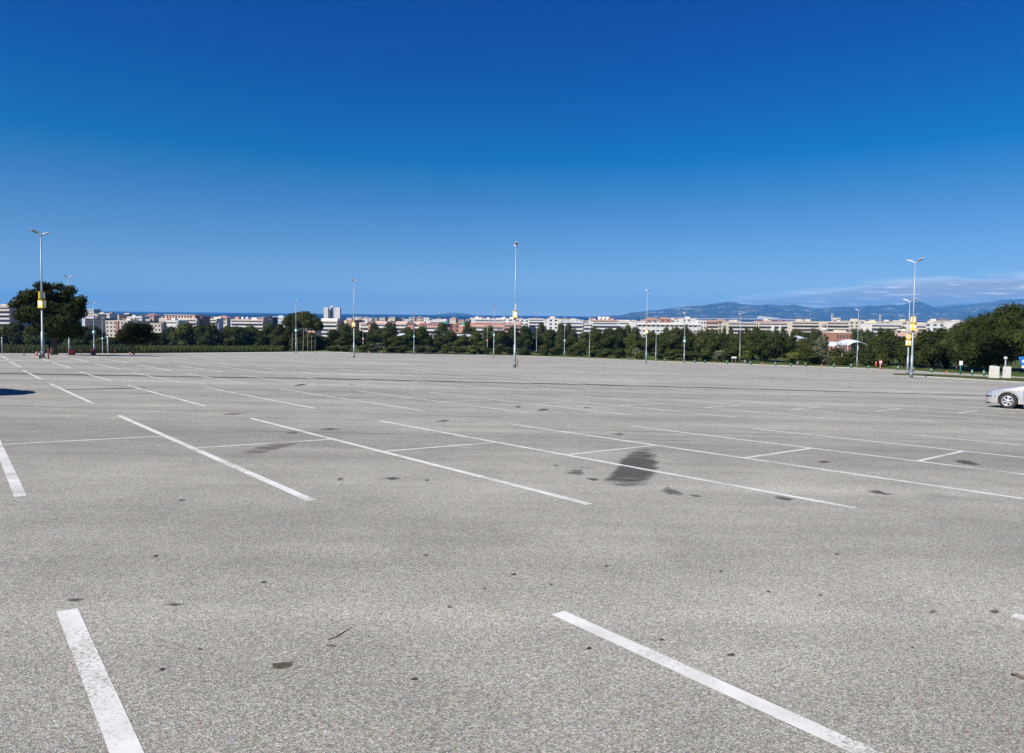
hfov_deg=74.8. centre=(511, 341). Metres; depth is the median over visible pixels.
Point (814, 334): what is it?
town tree
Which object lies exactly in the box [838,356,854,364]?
shrub
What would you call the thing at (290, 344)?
broadleaf tree
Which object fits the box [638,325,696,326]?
window
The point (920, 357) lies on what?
pine tree
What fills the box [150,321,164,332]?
apartment building
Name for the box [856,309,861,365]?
lamp post
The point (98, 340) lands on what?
broadleaf tree
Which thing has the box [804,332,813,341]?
town tree
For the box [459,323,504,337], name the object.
apartment building
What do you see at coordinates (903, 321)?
apartment building
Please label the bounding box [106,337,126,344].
pine tree
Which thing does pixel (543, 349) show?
shrub
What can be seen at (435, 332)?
town tree
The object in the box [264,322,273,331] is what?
town tree
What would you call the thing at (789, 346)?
pine tree
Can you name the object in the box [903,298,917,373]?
lamp post
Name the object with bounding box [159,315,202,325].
apartment building
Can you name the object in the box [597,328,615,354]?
pine tree
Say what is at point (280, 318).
apartment building
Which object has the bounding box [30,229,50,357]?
lamp post
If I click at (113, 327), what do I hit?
apartment building
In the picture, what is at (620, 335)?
pine tree
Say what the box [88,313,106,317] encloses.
apartment building
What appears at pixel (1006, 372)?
concrete block
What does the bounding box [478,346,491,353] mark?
shrub
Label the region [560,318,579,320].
apartment building
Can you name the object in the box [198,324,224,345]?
pine tree
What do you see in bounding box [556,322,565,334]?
town tree
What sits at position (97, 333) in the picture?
pine tree
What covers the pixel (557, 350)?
shrub
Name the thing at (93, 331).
lamp post
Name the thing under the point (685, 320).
apartment building
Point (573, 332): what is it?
town tree
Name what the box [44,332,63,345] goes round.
pine tree
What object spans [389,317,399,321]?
apartment building
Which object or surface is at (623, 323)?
apartment building
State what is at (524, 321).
apartment building
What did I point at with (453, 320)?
apartment building
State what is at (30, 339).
broadleaf tree
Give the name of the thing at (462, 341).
broadleaf tree
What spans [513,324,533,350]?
pine tree
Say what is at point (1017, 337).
tree
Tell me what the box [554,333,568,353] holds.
broadleaf tree
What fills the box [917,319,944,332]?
apartment building
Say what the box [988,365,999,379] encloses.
concrete block
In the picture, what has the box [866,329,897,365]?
pine tree
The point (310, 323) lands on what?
umbrella pine
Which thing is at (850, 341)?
tent roof
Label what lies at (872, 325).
window
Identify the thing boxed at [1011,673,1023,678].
twig
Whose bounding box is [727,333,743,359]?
broadleaf tree
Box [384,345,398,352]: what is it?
shrub
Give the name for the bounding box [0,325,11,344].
broadleaf tree
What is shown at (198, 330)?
pine tree
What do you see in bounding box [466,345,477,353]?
shrub
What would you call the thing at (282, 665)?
oil stain
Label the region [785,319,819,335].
apartment building
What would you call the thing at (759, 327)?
window
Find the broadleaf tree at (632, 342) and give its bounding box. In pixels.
[623,333,641,355]
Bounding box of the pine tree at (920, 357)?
[907,329,936,367]
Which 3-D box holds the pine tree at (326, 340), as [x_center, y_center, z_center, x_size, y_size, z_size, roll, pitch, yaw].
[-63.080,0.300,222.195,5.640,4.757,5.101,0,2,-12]
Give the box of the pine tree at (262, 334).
[254,327,271,345]
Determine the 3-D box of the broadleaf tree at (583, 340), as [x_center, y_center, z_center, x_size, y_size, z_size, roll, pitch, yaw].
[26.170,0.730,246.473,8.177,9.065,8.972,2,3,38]
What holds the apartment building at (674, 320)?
on the ground
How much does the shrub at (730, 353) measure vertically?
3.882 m
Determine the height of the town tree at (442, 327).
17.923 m
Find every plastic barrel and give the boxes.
[68,349,74,354]
[90,349,95,354]
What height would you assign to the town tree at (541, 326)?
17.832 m
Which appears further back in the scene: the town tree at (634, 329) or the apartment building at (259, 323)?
the apartment building at (259, 323)
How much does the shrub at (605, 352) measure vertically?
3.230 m
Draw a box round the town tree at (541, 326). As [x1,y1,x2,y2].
[538,322,544,332]
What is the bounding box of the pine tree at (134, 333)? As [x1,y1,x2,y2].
[114,322,159,354]
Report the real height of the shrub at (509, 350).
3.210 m
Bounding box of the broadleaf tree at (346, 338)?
[334,331,358,346]
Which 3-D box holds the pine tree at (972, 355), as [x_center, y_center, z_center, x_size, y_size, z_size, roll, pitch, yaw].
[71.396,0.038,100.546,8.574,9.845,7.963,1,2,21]
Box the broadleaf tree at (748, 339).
[738,331,756,359]
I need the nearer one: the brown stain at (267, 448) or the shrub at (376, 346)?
the brown stain at (267, 448)
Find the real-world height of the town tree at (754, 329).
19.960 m
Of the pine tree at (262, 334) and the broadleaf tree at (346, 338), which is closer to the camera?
the broadleaf tree at (346, 338)
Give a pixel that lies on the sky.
(220, 156)
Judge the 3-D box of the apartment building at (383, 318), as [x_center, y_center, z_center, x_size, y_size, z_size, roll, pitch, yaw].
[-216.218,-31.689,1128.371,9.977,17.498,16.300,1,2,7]
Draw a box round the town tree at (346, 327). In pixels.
[338,323,351,334]
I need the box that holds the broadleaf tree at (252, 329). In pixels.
[244,324,259,345]
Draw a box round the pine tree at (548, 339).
[542,329,556,349]
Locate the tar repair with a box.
[14,388,130,390]
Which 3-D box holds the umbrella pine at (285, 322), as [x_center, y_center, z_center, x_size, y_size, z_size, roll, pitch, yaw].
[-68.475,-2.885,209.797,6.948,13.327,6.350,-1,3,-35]
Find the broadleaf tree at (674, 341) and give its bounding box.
[665,326,689,353]
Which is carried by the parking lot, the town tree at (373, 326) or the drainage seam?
the drainage seam
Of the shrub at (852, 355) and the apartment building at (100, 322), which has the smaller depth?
the shrub at (852, 355)
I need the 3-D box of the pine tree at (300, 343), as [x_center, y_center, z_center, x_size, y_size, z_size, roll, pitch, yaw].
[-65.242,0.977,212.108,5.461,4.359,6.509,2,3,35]
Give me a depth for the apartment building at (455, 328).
500.03 m
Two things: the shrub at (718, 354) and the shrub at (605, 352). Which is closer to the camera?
the shrub at (718, 354)
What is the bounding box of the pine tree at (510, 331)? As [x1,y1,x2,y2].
[507,326,519,347]
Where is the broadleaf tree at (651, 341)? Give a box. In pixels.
[640,330,657,355]
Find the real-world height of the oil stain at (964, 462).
0.055 m
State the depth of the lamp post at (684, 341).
159.92 m
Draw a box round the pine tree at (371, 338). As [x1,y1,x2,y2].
[364,334,382,343]
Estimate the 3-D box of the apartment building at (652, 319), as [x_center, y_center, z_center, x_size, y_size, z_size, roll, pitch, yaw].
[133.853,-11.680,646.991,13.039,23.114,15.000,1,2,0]
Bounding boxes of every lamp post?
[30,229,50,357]
[63,275,72,349]
[90,302,96,348]
[100,317,104,352]
[294,300,297,352]
[352,279,355,357]
[513,241,517,367]
[564,317,565,357]
[645,289,649,362]
[683,312,686,362]
[738,313,742,360]
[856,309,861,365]
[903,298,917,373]
[907,258,923,377]
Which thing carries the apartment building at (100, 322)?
on the ground
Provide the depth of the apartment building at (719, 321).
599.90 m
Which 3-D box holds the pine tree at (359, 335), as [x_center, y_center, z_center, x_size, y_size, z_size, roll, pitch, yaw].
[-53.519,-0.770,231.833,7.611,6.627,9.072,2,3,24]
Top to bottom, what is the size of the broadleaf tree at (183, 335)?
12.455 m
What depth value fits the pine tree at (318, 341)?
209.73 m
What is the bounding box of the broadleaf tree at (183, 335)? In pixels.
[167,322,194,344]
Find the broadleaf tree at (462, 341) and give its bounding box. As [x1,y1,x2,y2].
[451,334,469,347]
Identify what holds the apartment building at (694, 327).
on the ground
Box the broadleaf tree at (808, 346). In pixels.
[804,339,818,363]
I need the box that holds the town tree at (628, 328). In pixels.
[624,323,630,333]
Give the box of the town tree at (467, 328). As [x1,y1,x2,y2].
[462,320,472,333]
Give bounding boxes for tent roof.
[827,342,851,352]
[837,339,866,350]
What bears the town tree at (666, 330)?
on the ground
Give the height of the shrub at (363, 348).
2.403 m
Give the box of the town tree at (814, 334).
[810,327,817,339]
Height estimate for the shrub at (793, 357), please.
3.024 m
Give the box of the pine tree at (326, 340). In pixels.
[320,335,330,347]
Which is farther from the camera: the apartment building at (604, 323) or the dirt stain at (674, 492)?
the apartment building at (604, 323)
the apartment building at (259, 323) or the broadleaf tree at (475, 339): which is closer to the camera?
the broadleaf tree at (475, 339)
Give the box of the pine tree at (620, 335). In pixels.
[614,326,626,349]
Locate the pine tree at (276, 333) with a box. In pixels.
[269,322,285,340]
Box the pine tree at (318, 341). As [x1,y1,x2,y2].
[304,339,320,350]
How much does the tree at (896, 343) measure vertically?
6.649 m
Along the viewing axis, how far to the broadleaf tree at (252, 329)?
250.09 m
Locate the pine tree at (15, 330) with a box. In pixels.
[6,321,26,344]
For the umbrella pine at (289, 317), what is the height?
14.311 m
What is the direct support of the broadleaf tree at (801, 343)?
on the ground
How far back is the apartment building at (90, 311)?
819.90 m
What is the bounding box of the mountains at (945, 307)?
[819,299,1023,308]
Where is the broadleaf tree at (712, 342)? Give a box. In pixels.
[704,334,719,359]
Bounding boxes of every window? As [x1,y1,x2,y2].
[232,321,261,321]
[232,324,261,325]
[361,324,419,326]
[463,327,502,328]
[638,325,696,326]
[729,323,755,324]
[729,327,752,328]
[759,323,786,324]
[759,327,786,328]
[792,326,817,327]
[828,326,847,327]
[872,325,901,326]
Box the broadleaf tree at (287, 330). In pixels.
[283,325,294,347]
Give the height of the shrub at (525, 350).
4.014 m
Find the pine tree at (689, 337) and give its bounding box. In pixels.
[680,327,696,356]
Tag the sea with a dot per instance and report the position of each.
(320, 316)
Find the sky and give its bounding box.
[0,0,1023,315]
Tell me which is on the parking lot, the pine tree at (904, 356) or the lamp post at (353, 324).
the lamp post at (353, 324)
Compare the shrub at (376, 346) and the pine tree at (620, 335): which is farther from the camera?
the pine tree at (620, 335)
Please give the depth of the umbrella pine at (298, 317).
203.84 m
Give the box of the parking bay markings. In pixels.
[0,352,1023,752]
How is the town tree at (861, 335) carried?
on the ground
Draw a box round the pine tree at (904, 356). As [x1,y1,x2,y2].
[900,339,914,366]
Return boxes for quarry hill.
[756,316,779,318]
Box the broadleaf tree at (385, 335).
[377,331,394,346]
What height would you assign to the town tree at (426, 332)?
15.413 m
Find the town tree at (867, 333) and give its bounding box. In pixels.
[863,328,869,343]
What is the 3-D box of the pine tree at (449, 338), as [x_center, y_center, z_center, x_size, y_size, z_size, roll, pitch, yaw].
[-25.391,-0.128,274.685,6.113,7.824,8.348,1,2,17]
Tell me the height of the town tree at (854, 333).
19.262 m
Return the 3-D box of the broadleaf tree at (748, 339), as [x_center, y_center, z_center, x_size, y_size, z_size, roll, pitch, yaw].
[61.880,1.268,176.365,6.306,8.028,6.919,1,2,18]
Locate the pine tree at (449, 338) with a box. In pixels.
[443,332,457,346]
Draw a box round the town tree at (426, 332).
[418,325,428,336]
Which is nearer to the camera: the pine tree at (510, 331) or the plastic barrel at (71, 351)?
the plastic barrel at (71, 351)
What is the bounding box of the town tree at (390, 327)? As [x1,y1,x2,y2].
[381,322,397,335]
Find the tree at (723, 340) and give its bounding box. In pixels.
[717,334,731,349]
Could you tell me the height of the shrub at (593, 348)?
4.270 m
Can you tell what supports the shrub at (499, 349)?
on the ground
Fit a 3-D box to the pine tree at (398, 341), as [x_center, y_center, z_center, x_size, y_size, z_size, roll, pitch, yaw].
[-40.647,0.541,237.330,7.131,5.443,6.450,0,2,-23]
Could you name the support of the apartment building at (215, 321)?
on the ground
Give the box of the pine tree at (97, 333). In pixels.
[90,325,106,337]
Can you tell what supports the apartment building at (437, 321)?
on the ground
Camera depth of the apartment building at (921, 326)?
469.81 m
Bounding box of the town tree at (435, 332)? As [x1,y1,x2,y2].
[429,329,439,336]
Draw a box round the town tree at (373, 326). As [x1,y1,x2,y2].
[367,322,378,334]
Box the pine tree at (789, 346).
[778,334,797,362]
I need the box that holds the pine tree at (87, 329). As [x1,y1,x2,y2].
[80,325,96,332]
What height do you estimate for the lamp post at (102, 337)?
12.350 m
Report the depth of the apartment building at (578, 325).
519.77 m
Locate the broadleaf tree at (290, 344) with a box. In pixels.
[288,337,299,350]
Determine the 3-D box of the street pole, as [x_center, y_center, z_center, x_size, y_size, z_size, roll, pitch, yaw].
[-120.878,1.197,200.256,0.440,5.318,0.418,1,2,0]
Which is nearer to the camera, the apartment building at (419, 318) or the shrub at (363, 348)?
the shrub at (363, 348)
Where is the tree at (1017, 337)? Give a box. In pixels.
[1002,315,1023,356]
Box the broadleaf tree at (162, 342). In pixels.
[148,333,166,345]
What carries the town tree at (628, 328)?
on the ground
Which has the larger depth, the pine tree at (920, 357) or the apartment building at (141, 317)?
the apartment building at (141, 317)
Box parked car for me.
[985,384,1023,408]
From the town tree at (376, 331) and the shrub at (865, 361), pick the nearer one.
the shrub at (865, 361)
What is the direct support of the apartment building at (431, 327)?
on the ground
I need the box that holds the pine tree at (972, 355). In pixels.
[954,309,1015,371]
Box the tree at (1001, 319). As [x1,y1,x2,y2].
[963,301,1023,366]
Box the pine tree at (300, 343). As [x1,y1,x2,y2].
[298,338,306,350]
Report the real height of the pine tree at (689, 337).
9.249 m
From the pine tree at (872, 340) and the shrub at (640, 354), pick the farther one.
the shrub at (640, 354)
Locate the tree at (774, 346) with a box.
[760,334,786,361]
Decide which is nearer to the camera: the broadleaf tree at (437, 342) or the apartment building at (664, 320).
the broadleaf tree at (437, 342)
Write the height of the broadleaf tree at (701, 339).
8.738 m
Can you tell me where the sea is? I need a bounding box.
[101,311,927,321]
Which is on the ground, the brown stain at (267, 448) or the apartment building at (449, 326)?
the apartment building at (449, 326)
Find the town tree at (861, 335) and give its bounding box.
[858,329,864,348]
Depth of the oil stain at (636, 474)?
10.06 m
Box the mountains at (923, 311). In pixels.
[593,300,1023,320]
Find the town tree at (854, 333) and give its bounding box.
[851,328,861,350]
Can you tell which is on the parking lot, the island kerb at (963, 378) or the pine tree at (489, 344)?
the island kerb at (963, 378)
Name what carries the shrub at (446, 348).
on the ground
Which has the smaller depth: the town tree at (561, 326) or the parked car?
the parked car
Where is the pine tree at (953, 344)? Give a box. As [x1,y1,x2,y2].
[945,315,984,370]
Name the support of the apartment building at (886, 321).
on the ground
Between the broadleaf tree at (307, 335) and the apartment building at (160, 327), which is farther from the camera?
the apartment building at (160, 327)
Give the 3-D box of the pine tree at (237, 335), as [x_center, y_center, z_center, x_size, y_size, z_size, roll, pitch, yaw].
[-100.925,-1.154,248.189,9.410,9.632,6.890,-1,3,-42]
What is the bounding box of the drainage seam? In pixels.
[0,373,981,395]
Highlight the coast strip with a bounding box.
[697,318,795,319]
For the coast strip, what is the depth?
9104.61 m
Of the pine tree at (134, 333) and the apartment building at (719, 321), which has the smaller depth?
the pine tree at (134, 333)
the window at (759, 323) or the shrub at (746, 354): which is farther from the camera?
the window at (759, 323)
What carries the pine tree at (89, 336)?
on the ground
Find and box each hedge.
[0,343,49,352]
[57,344,132,352]
[132,344,208,352]
[203,344,286,352]
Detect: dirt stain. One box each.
[664,490,678,493]
[873,491,888,494]
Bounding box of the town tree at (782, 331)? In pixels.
[779,327,785,335]
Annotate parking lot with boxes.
[0,352,1023,752]
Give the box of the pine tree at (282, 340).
[271,334,289,350]
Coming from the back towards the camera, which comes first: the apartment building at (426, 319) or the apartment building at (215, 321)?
the apartment building at (426, 319)
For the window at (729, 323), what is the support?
in the apartment building at (735, 325)
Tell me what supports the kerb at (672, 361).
on the parking lot
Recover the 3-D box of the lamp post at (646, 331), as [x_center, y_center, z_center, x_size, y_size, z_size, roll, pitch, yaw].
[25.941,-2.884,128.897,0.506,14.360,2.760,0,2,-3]
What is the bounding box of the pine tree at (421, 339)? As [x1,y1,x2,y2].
[412,327,430,345]
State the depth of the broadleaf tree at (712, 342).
181.65 m
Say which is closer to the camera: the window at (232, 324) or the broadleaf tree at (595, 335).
the broadleaf tree at (595, 335)
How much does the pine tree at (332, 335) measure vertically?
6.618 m
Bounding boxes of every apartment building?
[0,304,22,326]
[82,309,100,325]
[85,317,114,337]
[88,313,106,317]
[98,312,116,319]
[105,318,137,337]
[119,313,134,319]
[127,315,149,320]
[137,319,158,323]
[145,314,160,320]
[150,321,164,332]
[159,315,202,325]
[160,318,186,328]
[197,316,209,328]
[210,317,222,331]
[219,316,232,327]
[230,317,270,329]
[267,316,277,328]
[278,316,290,326]
[306,328,321,336]
[321,317,342,337]
[344,320,364,328]
[359,320,425,332]
[379,317,387,320]
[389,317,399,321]
[416,316,422,321]
[419,323,439,336]
[423,317,430,322]
[429,319,446,322]
[444,322,451,330]
[450,317,457,323]
[452,323,460,333]
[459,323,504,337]
[475,317,489,322]
[490,317,504,322]
[504,317,513,322]
[504,322,520,333]
[516,316,528,326]
[528,317,543,334]
[547,316,558,331]
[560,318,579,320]
[560,320,582,336]
[583,321,592,332]
[590,317,618,332]
[618,320,633,327]
[629,321,700,349]
[643,317,658,322]
[658,317,671,322]
[671,318,677,322]
[678,317,696,322]
[692,320,705,332]
[706,320,718,333]
[714,319,728,333]
[722,318,756,334]
[754,321,787,333]
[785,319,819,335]
[819,319,849,332]
[822,330,851,352]
[849,319,863,331]
[861,321,902,335]
[869,320,898,322]
[891,329,920,337]
[892,319,908,328]
[904,322,926,330]
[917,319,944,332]
[930,319,947,322]
[944,320,964,330]
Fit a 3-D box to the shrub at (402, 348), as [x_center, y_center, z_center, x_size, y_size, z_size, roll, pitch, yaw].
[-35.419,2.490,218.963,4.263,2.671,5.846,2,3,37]
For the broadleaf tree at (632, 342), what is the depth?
211.53 m
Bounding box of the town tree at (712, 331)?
[710,327,714,335]
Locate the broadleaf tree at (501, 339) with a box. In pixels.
[491,329,509,347]
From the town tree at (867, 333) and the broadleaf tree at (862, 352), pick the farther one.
the town tree at (867, 333)
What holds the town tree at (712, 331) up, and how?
on the ground
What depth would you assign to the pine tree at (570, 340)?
254.44 m
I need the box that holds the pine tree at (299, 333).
[288,329,307,349]
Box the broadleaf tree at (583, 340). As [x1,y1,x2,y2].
[572,331,588,353]
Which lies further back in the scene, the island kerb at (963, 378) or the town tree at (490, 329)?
the town tree at (490, 329)
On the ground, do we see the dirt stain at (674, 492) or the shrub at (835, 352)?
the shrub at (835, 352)
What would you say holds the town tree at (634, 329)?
on the ground
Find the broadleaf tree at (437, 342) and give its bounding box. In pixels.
[428,336,445,349]
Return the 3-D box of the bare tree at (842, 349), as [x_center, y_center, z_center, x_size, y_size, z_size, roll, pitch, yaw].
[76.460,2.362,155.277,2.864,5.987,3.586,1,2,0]
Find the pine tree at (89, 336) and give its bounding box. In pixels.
[75,332,96,344]
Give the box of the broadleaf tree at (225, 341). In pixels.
[219,325,235,345]
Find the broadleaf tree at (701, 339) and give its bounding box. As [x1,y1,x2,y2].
[693,329,708,356]
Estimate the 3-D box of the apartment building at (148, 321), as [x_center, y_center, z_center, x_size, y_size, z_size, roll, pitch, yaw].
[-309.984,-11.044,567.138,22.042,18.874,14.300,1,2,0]
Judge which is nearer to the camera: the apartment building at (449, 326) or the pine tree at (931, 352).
the pine tree at (931, 352)
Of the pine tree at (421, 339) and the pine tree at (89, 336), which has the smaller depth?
the pine tree at (421, 339)
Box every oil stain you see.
[272,662,292,668]
[607,452,656,484]
[957,460,976,464]
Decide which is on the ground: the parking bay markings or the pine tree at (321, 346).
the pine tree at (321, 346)
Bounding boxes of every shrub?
[326,345,340,350]
[339,345,352,351]
[357,344,370,351]
[367,342,385,351]
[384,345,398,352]
[398,345,411,352]
[413,345,426,352]
[425,346,438,352]
[440,344,452,352]
[450,346,466,353]
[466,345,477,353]
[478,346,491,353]
[492,345,505,354]
[504,347,517,354]
[518,346,530,354]
[534,345,549,355]
[549,346,561,354]
[565,345,583,356]
[585,345,598,356]
[595,348,612,356]
[611,348,626,357]
[632,347,639,357]
[636,350,644,357]
[651,347,665,358]
[662,349,681,359]
[680,351,699,360]
[700,348,715,360]
[712,350,725,360]
[722,347,738,361]
[739,350,751,361]
[785,352,801,363]
[798,351,824,363]
[824,353,830,364]
[828,356,840,364]
[829,347,840,356]
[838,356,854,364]
[843,350,858,360]
[857,357,874,365]
[872,354,892,366]
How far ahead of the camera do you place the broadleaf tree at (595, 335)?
240.29 m
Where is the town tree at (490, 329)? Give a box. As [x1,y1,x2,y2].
[481,325,496,336]
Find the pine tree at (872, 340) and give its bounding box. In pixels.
[866,334,879,358]
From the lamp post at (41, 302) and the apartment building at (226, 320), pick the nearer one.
the lamp post at (41, 302)
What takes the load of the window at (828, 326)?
in the apartment building at (834, 324)
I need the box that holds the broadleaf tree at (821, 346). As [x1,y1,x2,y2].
[811,334,828,363]
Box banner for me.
[1019,357,1023,368]
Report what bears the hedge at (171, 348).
on the ground
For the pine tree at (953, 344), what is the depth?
104.78 m
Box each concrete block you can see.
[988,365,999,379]
[1002,366,1010,377]
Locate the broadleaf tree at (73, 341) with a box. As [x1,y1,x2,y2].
[60,337,87,344]
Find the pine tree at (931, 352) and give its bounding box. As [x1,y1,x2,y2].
[924,326,952,368]
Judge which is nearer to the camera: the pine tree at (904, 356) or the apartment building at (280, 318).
the pine tree at (904, 356)
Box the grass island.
[893,374,1023,380]
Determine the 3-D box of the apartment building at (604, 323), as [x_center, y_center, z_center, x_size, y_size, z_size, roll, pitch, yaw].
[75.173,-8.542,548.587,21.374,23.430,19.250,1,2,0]
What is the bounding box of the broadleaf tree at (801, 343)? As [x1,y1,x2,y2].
[795,338,808,360]
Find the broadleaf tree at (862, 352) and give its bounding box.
[856,347,867,362]
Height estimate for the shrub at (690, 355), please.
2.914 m
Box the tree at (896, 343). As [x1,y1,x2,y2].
[885,335,906,365]
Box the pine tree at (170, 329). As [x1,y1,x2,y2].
[159,326,177,344]
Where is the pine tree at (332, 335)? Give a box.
[326,329,341,345]
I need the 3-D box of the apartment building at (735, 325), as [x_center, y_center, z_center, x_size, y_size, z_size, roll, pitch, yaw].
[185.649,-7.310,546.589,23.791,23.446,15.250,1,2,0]
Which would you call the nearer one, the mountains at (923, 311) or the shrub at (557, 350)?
the shrub at (557, 350)
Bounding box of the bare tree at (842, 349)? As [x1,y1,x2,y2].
[835,340,846,355]
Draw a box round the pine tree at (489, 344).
[482,332,495,350]
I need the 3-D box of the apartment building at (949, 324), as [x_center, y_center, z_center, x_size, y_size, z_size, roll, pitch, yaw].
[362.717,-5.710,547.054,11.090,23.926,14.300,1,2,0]
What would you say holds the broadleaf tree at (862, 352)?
on the ground
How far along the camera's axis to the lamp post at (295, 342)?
155.95 m
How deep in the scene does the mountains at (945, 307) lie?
17663.26 m
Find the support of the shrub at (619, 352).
on the ground
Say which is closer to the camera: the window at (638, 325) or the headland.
the window at (638, 325)
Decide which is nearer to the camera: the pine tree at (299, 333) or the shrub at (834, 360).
the shrub at (834, 360)
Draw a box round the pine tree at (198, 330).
[192,324,205,345]
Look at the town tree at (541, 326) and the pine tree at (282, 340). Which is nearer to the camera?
the pine tree at (282, 340)
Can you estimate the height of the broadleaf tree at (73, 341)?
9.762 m
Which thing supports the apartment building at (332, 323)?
on the ground
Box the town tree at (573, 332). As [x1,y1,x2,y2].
[569,328,577,336]
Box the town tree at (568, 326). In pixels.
[565,322,572,338]
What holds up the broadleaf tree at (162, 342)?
on the ground
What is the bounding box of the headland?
[436,313,471,314]
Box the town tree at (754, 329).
[751,326,757,335]
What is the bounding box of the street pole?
[107,337,108,352]
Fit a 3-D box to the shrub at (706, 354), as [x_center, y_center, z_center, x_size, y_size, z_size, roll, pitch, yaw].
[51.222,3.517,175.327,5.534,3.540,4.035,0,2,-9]
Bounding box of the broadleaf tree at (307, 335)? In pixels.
[302,332,317,349]
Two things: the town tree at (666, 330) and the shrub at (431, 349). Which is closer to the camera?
the shrub at (431, 349)
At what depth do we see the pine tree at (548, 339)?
271.91 m
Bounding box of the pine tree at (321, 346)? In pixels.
[313,336,324,349]
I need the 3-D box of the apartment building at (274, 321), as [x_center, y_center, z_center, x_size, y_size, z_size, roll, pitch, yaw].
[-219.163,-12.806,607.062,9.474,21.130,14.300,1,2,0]
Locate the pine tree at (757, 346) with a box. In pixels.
[747,330,770,361]
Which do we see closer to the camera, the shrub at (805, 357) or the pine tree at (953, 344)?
the pine tree at (953, 344)
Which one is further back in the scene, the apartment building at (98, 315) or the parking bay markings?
the apartment building at (98, 315)
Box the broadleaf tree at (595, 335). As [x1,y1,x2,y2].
[586,329,601,348]
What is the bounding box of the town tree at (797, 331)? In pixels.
[793,329,799,335]
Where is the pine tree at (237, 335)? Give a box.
[228,326,251,345]
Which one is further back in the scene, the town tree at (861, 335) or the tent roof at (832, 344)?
the town tree at (861, 335)
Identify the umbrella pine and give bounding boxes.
[281,315,302,351]
[285,313,297,350]
[292,309,316,351]
[301,313,323,351]
[309,322,323,350]
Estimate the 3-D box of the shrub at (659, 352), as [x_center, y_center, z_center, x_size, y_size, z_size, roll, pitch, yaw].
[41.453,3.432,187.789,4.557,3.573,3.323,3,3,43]
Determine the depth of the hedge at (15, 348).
265.24 m
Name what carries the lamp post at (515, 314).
on the parking lot
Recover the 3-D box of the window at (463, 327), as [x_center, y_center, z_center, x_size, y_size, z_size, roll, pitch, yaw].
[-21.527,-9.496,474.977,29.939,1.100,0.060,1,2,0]
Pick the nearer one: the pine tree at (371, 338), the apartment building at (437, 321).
the pine tree at (371, 338)
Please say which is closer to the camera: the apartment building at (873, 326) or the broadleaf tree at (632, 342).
the broadleaf tree at (632, 342)
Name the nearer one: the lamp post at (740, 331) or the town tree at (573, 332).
the lamp post at (740, 331)
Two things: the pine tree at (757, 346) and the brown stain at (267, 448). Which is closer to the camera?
the brown stain at (267, 448)
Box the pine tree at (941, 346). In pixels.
[932,323,963,369]
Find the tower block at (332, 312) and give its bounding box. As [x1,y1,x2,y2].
[324,304,340,317]
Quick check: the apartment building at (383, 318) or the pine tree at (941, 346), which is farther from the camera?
the apartment building at (383, 318)
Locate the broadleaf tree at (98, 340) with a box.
[88,337,109,344]
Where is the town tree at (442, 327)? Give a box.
[437,322,449,336]
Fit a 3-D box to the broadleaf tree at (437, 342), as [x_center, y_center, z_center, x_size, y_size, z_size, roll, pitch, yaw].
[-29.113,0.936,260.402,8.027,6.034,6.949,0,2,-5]
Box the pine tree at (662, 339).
[655,332,668,352]
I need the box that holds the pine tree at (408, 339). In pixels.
[401,329,416,348]
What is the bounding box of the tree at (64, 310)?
[6,280,88,354]
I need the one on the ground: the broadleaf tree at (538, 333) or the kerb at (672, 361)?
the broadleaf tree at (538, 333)
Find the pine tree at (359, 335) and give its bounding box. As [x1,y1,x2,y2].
[353,330,366,346]
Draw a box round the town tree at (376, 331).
[370,328,381,335]
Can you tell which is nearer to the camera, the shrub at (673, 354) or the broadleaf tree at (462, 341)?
the shrub at (673, 354)
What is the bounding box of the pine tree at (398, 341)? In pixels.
[387,335,406,349]
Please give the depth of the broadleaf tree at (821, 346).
153.45 m
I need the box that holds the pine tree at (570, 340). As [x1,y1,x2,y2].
[562,336,578,352]
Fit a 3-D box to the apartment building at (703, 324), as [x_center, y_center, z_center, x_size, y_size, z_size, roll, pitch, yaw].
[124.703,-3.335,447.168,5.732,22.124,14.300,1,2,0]
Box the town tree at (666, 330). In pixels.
[663,326,669,334]
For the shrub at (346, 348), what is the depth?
199.45 m
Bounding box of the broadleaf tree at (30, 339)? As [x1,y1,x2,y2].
[22,329,48,344]
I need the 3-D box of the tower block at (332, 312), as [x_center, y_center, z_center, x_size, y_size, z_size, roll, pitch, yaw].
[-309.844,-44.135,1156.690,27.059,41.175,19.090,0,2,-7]
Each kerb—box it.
[225,352,1023,377]
[893,375,1023,382]
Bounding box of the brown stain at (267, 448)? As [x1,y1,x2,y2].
[259,446,278,451]
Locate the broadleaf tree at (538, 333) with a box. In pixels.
[530,328,548,351]
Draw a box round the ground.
[33,320,1023,376]
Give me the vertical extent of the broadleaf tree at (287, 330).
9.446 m
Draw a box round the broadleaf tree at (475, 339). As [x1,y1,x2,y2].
[468,330,488,349]
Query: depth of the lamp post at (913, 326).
70.84 m
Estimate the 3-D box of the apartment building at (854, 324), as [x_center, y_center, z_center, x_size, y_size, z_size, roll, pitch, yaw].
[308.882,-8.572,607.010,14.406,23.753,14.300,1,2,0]
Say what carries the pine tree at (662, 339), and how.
on the ground
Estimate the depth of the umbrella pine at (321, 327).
206.82 m
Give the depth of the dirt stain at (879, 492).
8.71 m
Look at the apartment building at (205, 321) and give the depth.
529.71 m
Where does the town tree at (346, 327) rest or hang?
on the ground
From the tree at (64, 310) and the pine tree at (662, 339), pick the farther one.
the pine tree at (662, 339)
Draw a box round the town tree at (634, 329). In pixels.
[630,326,643,338]
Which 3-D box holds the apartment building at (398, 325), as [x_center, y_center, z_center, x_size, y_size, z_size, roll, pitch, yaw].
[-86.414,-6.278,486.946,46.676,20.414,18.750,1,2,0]
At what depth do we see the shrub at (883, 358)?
139.53 m

